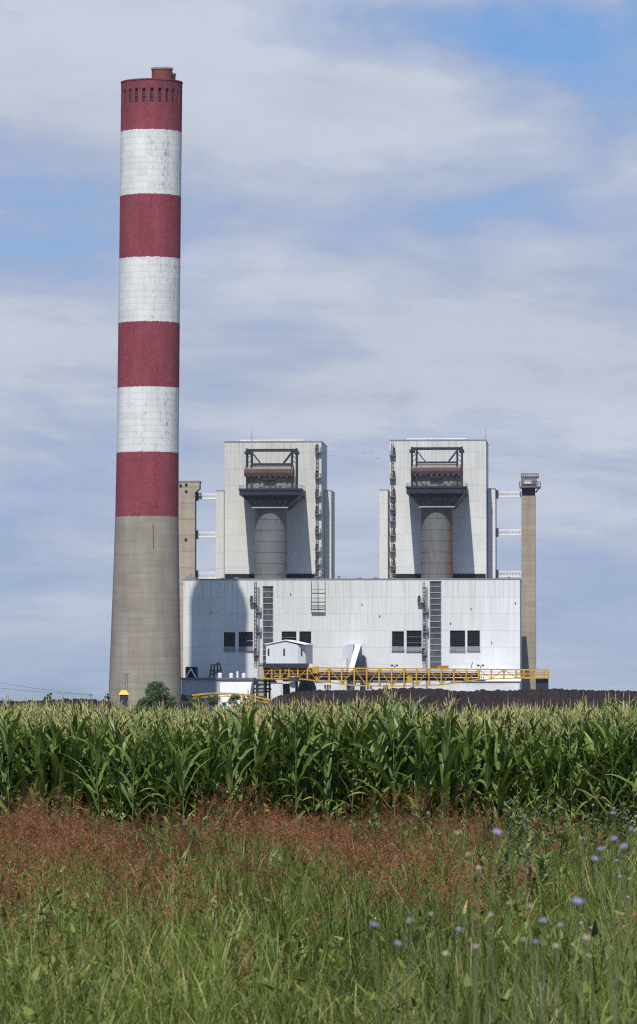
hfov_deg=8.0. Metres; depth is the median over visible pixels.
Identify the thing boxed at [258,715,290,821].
corn plant
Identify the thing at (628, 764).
corn plant
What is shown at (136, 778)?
corn plant
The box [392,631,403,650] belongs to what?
window
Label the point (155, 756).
corn plant
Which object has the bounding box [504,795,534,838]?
leafy weed
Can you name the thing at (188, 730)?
corn plant
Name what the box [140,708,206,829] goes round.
corn plant
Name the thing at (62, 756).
corn plant
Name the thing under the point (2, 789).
corn plant
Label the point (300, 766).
corn plant
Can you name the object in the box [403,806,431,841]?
leafy weed
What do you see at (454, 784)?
corn plant
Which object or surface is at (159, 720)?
corn plant
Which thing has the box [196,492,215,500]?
link bridge
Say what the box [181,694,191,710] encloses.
bush
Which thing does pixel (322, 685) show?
pump house
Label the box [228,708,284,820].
corn plant
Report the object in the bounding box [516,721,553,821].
corn plant
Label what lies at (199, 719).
corn plant
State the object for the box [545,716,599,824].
corn plant
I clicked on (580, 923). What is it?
chicory plant
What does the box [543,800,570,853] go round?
tall weed
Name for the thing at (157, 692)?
tree
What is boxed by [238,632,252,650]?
window
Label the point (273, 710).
corn plant
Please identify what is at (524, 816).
seed head plant
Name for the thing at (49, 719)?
corn plant
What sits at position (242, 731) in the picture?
corn plant
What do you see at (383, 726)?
corn plant
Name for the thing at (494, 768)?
corn plant
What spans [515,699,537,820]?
corn plant
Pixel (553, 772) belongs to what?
corn plant
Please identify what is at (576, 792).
corn plant
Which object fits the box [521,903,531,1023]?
seed head plant
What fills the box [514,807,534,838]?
leafy weed
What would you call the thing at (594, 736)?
corn plant
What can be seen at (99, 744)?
corn plant
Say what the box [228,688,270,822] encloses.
corn plant
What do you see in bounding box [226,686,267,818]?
corn plant
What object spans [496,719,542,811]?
corn plant
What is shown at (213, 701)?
bush
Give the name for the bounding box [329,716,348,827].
corn plant
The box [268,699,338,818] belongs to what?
corn plant
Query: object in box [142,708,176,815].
corn plant
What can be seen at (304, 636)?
window
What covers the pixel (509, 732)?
corn plant
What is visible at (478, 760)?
corn plant
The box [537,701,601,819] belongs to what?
corn plant
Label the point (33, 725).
corn plant
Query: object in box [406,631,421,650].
window
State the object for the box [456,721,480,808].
corn plant
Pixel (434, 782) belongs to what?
corn plant
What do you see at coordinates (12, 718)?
corn plant
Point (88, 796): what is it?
corn plant
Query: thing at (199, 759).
corn plant
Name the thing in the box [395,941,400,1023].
chicory plant
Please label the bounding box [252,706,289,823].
corn plant
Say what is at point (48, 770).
corn plant
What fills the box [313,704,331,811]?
corn plant
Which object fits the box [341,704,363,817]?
corn plant
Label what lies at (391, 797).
corn plant
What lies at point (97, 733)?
corn plant
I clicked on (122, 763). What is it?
corn plant
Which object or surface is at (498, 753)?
corn plant
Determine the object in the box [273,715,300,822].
corn plant
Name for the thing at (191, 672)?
hoist house
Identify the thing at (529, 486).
stair tower
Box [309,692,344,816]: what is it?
corn plant
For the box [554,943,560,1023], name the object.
seed head plant
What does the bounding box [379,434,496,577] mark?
boiler tower
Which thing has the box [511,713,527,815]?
corn plant
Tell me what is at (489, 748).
corn plant
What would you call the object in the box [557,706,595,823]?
corn plant
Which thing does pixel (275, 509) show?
boiler tower
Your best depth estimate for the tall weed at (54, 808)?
69.84 m
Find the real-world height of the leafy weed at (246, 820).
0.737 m
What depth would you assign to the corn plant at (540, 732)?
86.45 m
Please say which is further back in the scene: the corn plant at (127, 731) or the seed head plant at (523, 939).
the corn plant at (127, 731)
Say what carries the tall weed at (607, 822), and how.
on the ground
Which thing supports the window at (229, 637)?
in the boiler hall
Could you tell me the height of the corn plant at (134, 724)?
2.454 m
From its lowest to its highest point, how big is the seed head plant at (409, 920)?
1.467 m
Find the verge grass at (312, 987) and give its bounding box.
[0,813,636,1023]
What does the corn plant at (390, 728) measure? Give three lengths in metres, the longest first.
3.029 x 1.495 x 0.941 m
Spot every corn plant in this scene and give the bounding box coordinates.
[0,689,45,820]
[0,702,19,806]
[0,708,31,810]
[0,709,47,818]
[0,709,60,810]
[0,716,20,825]
[1,700,65,807]
[3,710,19,815]
[4,711,37,815]
[4,720,14,809]
[9,710,65,825]
[10,712,30,816]
[11,707,38,800]
[19,717,68,816]
[21,697,67,808]
[27,706,63,767]
[28,715,87,822]
[31,708,66,820]
[35,706,66,821]
[43,715,68,818]
[44,714,70,811]
[46,721,101,816]
[47,730,108,816]
[56,730,82,817]
[61,718,127,823]
[62,699,93,820]
[63,725,116,821]
[70,697,142,824]
[75,701,89,812]
[77,715,130,819]
[83,693,146,816]
[87,751,111,821]
[89,710,105,806]
[94,723,143,826]
[101,715,152,819]
[101,727,127,827]
[102,725,164,832]
[104,712,161,829]
[104,720,119,823]
[105,715,150,818]
[106,724,170,829]
[106,725,165,817]
[107,715,150,824]
[113,711,133,823]
[123,719,189,833]
[123,723,164,831]
[135,711,194,823]
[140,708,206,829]
[141,722,168,826]
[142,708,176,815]
[143,703,206,817]
[144,725,166,829]
[145,722,163,825]
[151,702,168,822]
[153,725,215,827]
[154,724,193,825]
[159,714,207,819]
[159,717,193,826]
[163,718,196,825]
[166,728,225,821]
[174,709,242,839]
[182,703,204,818]
[182,708,252,827]
[184,716,221,819]
[184,731,234,816]
[186,695,231,816]
[194,707,235,827]
[199,723,256,821]
[201,716,237,819]
[204,707,227,819]
[213,709,241,812]
[219,710,233,760]
[219,710,290,816]
[221,685,258,822]
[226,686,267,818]
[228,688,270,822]
[228,694,277,826]
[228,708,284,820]
[238,697,292,815]
[247,703,321,816]
[250,706,306,817]
[251,717,298,816]
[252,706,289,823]
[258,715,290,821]
[262,699,292,822]
[263,698,333,820]
[266,698,323,817]
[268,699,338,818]
[273,700,354,828]
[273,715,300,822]
[274,715,306,827]
[278,700,348,821]
[289,712,311,818]
[298,701,339,827]
[300,717,342,825]
[302,706,367,823]
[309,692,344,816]
[310,700,352,824]
[312,700,353,823]
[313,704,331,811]
[318,704,378,825]
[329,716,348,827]
[332,691,399,827]
[335,717,381,822]
[335,724,358,825]
[336,711,380,832]
[337,708,356,805]
[339,719,360,823]
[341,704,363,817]
[343,719,412,818]
[343,737,402,818]
[347,738,373,818]
[349,704,402,824]
[351,696,406,827]
[353,685,430,833]
[361,676,402,816]
[361,699,376,810]
[361,713,404,825]
[366,702,431,828]
[372,707,403,817]
[376,722,396,818]
[382,702,438,823]
[389,693,441,830]
[390,696,436,828]
[392,718,468,825]
[398,716,438,828]
[403,713,433,808]
[404,723,451,821]
[416,702,430,814]
[416,703,459,822]
[422,740,479,819]
[424,710,478,819]
[424,713,472,825]
[428,690,470,809]
[430,699,467,826]
[433,712,485,821]
[443,698,483,836]
[448,706,480,818]
[450,708,488,819]
[456,710,522,829]
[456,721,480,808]
[457,713,474,772]
[458,730,518,821]
[460,711,480,808]
[469,715,513,823]
[471,717,495,822]
[471,725,515,820]
[474,715,523,825]
[474,721,526,823]
[482,724,519,819]
[490,719,517,823]
[491,723,545,824]
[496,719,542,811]
[501,703,522,822]
[508,733,544,829]
[511,711,557,821]
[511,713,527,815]
[512,705,561,823]
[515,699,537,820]
[515,717,542,823]
[515,717,554,805]
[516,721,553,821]
[516,741,544,822]
[519,734,576,827]
[520,709,568,811]
[522,716,550,814]
[529,714,575,815]
[535,725,570,824]
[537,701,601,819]
[537,712,553,813]
[540,711,591,819]
[540,724,600,825]
[542,713,581,819]
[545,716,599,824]
[549,718,585,819]
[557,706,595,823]
[560,731,623,826]
[567,692,599,821]
[567,722,616,824]
[568,705,608,821]
[574,708,624,819]
[575,706,623,826]
[576,705,636,827]
[580,695,636,828]
[580,708,622,827]
[588,712,629,826]
[590,707,623,822]
[591,718,636,825]
[598,708,636,805]
[600,727,636,825]
[605,717,636,815]
[612,719,630,821]
[613,716,629,823]
[618,715,636,826]
[619,718,631,815]
[621,733,636,808]
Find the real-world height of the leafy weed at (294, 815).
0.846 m
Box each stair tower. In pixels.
[179,481,200,677]
[519,473,540,689]
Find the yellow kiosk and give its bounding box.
[119,690,129,709]
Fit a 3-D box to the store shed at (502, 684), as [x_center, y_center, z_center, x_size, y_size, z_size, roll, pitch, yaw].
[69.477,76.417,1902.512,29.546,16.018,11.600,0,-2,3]
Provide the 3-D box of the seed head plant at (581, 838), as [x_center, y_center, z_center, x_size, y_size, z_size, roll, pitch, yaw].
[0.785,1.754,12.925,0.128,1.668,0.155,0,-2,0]
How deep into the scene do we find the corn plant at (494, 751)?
85.22 m
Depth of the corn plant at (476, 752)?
86.61 m
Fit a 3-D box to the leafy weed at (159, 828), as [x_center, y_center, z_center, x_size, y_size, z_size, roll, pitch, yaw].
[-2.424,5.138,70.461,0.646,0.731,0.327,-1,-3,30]
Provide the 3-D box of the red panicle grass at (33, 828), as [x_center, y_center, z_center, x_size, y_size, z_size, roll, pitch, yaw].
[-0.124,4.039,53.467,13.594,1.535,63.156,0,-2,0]
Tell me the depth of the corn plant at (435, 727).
84.82 m
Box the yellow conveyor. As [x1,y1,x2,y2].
[183,692,269,709]
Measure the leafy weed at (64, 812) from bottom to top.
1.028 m
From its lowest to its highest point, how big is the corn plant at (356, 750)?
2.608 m
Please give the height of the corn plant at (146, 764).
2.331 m
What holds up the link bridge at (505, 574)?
attached to the boiler tower at (438, 509)
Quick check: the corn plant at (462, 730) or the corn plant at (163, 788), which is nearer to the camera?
the corn plant at (163, 788)
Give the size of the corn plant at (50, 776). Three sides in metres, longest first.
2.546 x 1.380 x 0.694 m
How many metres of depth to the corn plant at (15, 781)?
84.54 m
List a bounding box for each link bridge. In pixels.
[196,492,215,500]
[196,530,215,538]
[196,570,215,578]
[495,490,520,498]
[495,528,520,536]
[495,570,520,577]
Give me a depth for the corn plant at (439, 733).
84.91 m
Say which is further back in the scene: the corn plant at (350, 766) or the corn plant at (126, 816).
the corn plant at (350, 766)
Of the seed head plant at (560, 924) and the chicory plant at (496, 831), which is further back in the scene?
the chicory plant at (496, 831)
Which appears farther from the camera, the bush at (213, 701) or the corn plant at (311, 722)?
the bush at (213, 701)
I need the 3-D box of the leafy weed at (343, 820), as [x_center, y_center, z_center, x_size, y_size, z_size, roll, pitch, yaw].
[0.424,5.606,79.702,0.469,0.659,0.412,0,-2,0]
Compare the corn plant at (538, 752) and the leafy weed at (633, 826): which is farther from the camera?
the corn plant at (538, 752)
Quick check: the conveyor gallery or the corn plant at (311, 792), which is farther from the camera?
the conveyor gallery
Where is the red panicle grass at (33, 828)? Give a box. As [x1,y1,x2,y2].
[0,774,636,1023]
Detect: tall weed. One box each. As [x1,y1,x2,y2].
[15,790,39,847]
[26,798,63,841]
[467,811,510,853]
[473,831,531,928]
[502,796,524,849]
[512,818,554,918]
[513,784,548,855]
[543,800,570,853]
[577,803,615,860]
[613,794,633,863]
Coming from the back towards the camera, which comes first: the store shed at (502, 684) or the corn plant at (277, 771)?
the store shed at (502, 684)
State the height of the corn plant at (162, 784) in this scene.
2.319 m
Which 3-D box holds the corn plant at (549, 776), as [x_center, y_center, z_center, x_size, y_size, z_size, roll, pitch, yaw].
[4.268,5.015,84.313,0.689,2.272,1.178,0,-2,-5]
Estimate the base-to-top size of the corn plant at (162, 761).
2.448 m
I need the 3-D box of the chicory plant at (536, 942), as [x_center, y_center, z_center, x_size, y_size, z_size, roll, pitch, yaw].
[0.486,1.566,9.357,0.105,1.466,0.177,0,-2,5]
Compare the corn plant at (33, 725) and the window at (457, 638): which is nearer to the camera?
the corn plant at (33, 725)
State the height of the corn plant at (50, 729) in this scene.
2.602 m
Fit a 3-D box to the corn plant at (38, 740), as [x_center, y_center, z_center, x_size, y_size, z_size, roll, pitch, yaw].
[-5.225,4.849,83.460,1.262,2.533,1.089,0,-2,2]
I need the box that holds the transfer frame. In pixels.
[252,679,276,702]
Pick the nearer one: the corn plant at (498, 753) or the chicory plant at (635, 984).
the chicory plant at (635, 984)
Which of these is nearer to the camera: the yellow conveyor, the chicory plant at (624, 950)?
the chicory plant at (624, 950)
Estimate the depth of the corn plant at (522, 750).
85.76 m
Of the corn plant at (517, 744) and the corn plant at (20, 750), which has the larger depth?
the corn plant at (517, 744)
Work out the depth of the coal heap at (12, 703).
1724.66 m
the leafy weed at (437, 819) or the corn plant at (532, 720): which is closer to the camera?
the leafy weed at (437, 819)
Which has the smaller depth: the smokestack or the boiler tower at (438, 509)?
the smokestack
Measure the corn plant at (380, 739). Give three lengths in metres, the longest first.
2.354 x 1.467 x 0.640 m
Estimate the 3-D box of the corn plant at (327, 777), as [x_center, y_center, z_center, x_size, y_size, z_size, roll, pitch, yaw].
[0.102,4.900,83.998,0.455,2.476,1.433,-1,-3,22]
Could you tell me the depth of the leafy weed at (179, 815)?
75.33 m
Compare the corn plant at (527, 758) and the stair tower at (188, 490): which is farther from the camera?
the stair tower at (188, 490)
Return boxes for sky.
[0,0,636,701]
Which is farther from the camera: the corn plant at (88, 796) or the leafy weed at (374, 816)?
the corn plant at (88, 796)
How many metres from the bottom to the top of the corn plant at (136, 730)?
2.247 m
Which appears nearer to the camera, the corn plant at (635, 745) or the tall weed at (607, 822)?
the tall weed at (607, 822)
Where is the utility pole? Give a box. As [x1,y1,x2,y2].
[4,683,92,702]
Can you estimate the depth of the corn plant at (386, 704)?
85.57 m
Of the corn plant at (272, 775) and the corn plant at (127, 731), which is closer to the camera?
the corn plant at (272, 775)
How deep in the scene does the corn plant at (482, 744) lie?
85.06 m
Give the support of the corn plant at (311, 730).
on the ground
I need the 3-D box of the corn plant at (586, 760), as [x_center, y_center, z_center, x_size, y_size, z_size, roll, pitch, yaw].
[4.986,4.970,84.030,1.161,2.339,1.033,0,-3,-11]
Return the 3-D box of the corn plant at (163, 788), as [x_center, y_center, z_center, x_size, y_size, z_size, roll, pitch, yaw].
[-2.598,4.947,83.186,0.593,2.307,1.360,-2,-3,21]
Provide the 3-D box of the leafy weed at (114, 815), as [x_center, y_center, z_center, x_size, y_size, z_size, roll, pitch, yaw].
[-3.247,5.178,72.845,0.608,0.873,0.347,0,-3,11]
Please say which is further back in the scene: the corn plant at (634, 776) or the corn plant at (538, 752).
the corn plant at (538, 752)
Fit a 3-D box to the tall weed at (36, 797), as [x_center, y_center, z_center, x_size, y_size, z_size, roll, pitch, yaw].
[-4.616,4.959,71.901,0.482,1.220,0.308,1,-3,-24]
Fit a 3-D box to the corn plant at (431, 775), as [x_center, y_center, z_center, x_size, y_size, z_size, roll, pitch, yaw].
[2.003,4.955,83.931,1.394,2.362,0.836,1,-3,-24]
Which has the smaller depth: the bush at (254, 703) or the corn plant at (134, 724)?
the corn plant at (134, 724)
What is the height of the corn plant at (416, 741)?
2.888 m
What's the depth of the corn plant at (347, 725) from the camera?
86.25 m
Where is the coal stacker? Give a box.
[262,640,548,697]
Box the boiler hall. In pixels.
[183,574,521,701]
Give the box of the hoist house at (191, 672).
[185,667,197,677]
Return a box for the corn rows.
[0,691,636,830]
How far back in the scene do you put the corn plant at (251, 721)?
85.00 m
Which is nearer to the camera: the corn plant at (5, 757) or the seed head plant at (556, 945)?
the seed head plant at (556, 945)
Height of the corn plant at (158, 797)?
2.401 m
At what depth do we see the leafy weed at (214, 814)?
69.95 m
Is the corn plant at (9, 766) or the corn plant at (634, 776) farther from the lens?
the corn plant at (9, 766)
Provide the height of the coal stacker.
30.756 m
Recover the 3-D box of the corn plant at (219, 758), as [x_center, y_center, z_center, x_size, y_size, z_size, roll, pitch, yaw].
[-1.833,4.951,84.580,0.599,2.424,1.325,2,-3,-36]
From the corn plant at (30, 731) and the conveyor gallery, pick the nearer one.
the corn plant at (30, 731)
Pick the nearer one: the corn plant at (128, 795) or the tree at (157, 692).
the corn plant at (128, 795)
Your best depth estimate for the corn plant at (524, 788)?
83.76 m
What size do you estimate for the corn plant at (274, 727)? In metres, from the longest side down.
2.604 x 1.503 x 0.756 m
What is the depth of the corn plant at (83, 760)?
84.55 m
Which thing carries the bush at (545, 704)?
on the ground
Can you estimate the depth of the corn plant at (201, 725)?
85.38 m
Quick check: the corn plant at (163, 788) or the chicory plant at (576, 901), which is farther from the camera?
the corn plant at (163, 788)
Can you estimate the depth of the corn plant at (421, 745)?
83.16 m
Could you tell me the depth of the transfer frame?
1880.69 m
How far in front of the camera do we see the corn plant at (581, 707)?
85.39 m
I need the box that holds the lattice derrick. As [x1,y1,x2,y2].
[209,662,222,677]
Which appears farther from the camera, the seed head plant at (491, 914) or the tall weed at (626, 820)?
the tall weed at (626, 820)
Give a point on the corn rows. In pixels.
(148, 717)
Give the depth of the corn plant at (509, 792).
84.27 m
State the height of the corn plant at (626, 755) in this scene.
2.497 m
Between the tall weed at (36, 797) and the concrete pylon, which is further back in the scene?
the concrete pylon
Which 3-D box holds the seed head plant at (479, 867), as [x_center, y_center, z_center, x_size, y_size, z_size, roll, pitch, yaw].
[0.334,1.637,10.904,0.146,1.580,0.122,0,-2,0]
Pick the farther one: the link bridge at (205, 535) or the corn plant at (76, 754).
the link bridge at (205, 535)
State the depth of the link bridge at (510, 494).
1972.60 m
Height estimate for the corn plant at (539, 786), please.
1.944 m
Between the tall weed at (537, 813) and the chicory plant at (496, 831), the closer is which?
the chicory plant at (496, 831)
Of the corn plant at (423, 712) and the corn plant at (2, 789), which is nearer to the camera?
the corn plant at (2, 789)
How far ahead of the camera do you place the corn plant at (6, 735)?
83.38 m
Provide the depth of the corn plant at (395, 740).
85.62 m
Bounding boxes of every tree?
[42,693,54,706]
[135,681,177,711]
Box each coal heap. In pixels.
[0,698,122,711]
[260,687,636,713]
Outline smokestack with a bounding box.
[109,67,182,709]
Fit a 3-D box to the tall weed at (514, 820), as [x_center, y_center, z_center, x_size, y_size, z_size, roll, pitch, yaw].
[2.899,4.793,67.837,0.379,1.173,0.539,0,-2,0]
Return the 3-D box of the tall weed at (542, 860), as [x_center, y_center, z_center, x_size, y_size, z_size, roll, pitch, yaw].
[2.087,3.600,43.964,0.333,1.323,0.507,1,-3,-20]
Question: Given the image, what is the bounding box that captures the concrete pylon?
[258,663,263,704]
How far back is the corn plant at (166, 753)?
83.59 m
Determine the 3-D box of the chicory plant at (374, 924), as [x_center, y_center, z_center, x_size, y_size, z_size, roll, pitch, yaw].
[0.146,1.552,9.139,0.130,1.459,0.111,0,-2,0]
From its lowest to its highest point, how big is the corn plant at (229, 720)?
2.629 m
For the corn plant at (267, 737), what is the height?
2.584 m
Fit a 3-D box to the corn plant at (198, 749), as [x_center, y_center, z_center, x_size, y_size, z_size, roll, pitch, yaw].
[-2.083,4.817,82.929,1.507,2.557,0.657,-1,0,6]
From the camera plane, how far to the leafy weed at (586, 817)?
80.44 m
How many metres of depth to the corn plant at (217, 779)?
83.11 m
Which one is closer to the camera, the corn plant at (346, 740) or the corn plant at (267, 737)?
the corn plant at (267, 737)
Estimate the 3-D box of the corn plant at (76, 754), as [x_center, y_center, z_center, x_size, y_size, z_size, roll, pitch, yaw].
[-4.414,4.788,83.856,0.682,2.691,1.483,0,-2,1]
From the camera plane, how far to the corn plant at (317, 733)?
85.50 m
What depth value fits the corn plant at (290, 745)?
84.93 m
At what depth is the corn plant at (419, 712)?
86.19 m
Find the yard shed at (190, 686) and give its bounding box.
[181,678,255,714]
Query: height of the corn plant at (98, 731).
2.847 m
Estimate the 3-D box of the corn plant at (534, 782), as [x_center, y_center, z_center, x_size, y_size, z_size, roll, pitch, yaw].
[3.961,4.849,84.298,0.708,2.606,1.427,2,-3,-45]
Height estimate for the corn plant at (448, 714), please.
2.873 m
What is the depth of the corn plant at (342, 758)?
85.63 m
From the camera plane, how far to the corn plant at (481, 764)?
85.15 m
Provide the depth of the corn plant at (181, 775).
82.40 m
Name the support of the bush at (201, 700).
on the ground
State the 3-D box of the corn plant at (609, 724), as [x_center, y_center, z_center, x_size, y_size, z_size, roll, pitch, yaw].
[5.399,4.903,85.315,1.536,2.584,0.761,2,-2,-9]
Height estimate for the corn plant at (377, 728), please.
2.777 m
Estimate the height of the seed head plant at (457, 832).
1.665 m
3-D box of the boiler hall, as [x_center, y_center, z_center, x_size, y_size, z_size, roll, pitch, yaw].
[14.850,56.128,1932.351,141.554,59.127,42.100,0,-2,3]
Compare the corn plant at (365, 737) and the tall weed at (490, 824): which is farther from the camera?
the corn plant at (365, 737)
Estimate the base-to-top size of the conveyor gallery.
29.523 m
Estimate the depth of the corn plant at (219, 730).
83.74 m
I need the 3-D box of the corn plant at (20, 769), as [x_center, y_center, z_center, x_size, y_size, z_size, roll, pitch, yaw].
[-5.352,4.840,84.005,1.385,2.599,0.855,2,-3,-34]
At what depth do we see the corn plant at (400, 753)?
84.39 m
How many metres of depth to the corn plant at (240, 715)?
85.54 m
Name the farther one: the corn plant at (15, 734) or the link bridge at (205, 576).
the link bridge at (205, 576)
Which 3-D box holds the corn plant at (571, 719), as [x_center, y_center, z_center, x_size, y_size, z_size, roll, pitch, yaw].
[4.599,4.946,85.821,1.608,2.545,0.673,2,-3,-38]
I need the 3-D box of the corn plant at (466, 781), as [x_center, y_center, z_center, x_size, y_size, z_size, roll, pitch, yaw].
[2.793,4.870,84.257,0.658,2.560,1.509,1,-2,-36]
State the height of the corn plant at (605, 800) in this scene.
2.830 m
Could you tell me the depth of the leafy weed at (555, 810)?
80.57 m
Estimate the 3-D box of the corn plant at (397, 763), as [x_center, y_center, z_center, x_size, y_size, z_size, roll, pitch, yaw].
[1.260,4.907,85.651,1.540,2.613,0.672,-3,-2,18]
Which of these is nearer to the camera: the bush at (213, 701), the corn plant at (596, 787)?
the corn plant at (596, 787)
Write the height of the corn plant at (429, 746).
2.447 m
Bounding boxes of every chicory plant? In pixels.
[370,922,380,1023]
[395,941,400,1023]
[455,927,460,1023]
[485,829,500,1023]
[532,918,546,1023]
[571,898,582,1023]
[571,914,592,1023]
[592,836,627,1023]
[610,811,636,1023]
[615,859,632,1020]
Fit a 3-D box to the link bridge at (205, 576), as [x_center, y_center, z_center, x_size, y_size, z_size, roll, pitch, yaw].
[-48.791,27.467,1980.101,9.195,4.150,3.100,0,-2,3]
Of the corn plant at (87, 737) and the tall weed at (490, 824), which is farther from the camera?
the corn plant at (87, 737)
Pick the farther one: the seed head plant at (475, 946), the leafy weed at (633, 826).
the leafy weed at (633, 826)
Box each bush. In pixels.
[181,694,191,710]
[188,695,205,712]
[207,695,225,711]
[222,694,241,712]
[240,698,256,707]
[541,702,551,710]
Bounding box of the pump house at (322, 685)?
[315,680,412,690]
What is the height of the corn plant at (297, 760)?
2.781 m
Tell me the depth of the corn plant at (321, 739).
85.26 m
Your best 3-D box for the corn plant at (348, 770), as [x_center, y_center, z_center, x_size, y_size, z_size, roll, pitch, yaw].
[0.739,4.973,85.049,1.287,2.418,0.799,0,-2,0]
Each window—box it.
[223,632,235,650]
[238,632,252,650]
[282,631,295,640]
[299,631,310,643]
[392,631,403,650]
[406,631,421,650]
[450,631,464,650]
[467,630,479,650]
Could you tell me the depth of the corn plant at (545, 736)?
85.03 m
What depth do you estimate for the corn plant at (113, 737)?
83.56 m
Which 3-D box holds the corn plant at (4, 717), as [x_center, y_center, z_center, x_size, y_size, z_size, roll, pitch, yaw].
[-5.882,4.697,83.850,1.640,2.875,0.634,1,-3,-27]
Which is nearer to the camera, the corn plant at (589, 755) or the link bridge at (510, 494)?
the corn plant at (589, 755)
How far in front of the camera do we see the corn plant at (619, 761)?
84.90 m
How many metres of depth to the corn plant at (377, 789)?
84.80 m
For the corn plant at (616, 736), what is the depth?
84.62 m
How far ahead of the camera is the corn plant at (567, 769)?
85.04 m
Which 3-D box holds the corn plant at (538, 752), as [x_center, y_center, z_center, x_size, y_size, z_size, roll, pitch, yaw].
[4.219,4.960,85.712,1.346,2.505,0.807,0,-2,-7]
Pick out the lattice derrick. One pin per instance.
(214, 670)
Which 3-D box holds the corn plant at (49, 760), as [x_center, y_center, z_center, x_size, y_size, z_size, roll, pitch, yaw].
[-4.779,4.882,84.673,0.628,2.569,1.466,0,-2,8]
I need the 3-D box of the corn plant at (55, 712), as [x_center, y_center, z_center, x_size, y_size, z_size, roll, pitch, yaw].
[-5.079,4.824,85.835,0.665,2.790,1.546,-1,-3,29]
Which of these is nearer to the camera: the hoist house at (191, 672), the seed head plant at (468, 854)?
the seed head plant at (468, 854)
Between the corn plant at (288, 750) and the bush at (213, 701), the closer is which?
the corn plant at (288, 750)
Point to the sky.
(401, 219)
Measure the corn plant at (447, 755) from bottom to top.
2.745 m
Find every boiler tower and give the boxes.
[216,440,334,578]
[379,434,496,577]
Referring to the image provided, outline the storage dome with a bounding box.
[298,680,315,691]
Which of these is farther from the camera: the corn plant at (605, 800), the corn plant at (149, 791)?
the corn plant at (149, 791)
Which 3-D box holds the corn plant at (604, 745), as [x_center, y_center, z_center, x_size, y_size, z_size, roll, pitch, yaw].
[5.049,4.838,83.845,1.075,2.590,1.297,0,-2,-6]
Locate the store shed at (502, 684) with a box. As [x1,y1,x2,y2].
[450,676,520,691]
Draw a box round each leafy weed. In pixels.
[59,794,71,825]
[81,803,109,849]
[99,809,131,845]
[145,821,178,849]
[169,812,190,837]
[202,807,229,846]
[230,813,266,836]
[292,805,307,827]
[335,816,351,831]
[344,817,368,843]
[365,813,393,839]
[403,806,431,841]
[419,811,456,837]
[462,815,480,841]
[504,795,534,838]
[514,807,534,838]
[548,802,574,833]
[575,813,598,832]
[606,816,635,832]
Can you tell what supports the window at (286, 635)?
in the boiler hall
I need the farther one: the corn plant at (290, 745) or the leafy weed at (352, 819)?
the corn plant at (290, 745)
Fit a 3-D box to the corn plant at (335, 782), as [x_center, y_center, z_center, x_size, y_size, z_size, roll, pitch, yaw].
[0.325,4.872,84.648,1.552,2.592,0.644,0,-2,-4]
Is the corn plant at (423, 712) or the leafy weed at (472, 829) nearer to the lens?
the leafy weed at (472, 829)
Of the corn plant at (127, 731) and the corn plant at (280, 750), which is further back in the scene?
the corn plant at (127, 731)
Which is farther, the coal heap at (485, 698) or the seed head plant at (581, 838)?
the coal heap at (485, 698)
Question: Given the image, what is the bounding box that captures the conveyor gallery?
[331,644,365,690]
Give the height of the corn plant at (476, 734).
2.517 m
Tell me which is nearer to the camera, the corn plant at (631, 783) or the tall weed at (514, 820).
the tall weed at (514, 820)
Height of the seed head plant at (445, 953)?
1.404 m
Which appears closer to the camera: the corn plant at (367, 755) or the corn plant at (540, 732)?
the corn plant at (367, 755)
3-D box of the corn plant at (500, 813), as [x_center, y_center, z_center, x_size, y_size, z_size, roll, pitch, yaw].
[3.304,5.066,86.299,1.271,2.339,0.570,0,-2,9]
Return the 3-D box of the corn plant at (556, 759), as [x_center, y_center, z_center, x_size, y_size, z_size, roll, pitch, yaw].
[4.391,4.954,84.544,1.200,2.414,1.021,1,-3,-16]
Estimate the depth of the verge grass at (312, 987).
30.32 m
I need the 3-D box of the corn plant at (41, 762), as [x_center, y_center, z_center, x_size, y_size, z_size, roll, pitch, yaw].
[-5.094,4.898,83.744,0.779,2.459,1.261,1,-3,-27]
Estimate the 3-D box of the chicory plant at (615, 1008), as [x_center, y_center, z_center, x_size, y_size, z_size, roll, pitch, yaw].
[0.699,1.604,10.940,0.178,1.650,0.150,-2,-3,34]
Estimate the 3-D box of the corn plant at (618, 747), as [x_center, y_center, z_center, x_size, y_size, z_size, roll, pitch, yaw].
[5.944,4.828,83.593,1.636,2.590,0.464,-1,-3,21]
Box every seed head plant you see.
[407,918,411,1023]
[429,912,448,1023]
[438,951,448,1023]
[455,830,478,1023]
[466,852,479,1023]
[473,944,477,1023]
[474,865,480,1018]
[489,912,495,1023]
[506,902,519,1023]
[511,938,525,1023]
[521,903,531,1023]
[523,815,535,1023]
[552,923,562,1023]
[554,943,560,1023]
[579,935,588,1023]
[580,837,612,1023]
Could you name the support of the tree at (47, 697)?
on the ground
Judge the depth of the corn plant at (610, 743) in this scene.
83.11 m
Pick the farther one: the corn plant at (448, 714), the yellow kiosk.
the yellow kiosk
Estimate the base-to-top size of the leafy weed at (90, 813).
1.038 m
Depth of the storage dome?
1888.94 m
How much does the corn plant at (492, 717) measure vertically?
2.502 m
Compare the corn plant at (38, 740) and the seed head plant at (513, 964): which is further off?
the corn plant at (38, 740)
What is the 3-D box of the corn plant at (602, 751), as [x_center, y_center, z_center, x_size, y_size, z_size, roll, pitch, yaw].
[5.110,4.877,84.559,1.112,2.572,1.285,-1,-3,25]
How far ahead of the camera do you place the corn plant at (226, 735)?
83.92 m
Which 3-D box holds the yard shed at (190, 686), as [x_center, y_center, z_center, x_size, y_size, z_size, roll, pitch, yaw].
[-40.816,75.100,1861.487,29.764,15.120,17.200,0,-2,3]
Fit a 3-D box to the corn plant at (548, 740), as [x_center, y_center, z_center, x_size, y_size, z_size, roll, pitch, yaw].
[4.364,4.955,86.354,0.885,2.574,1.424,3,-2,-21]

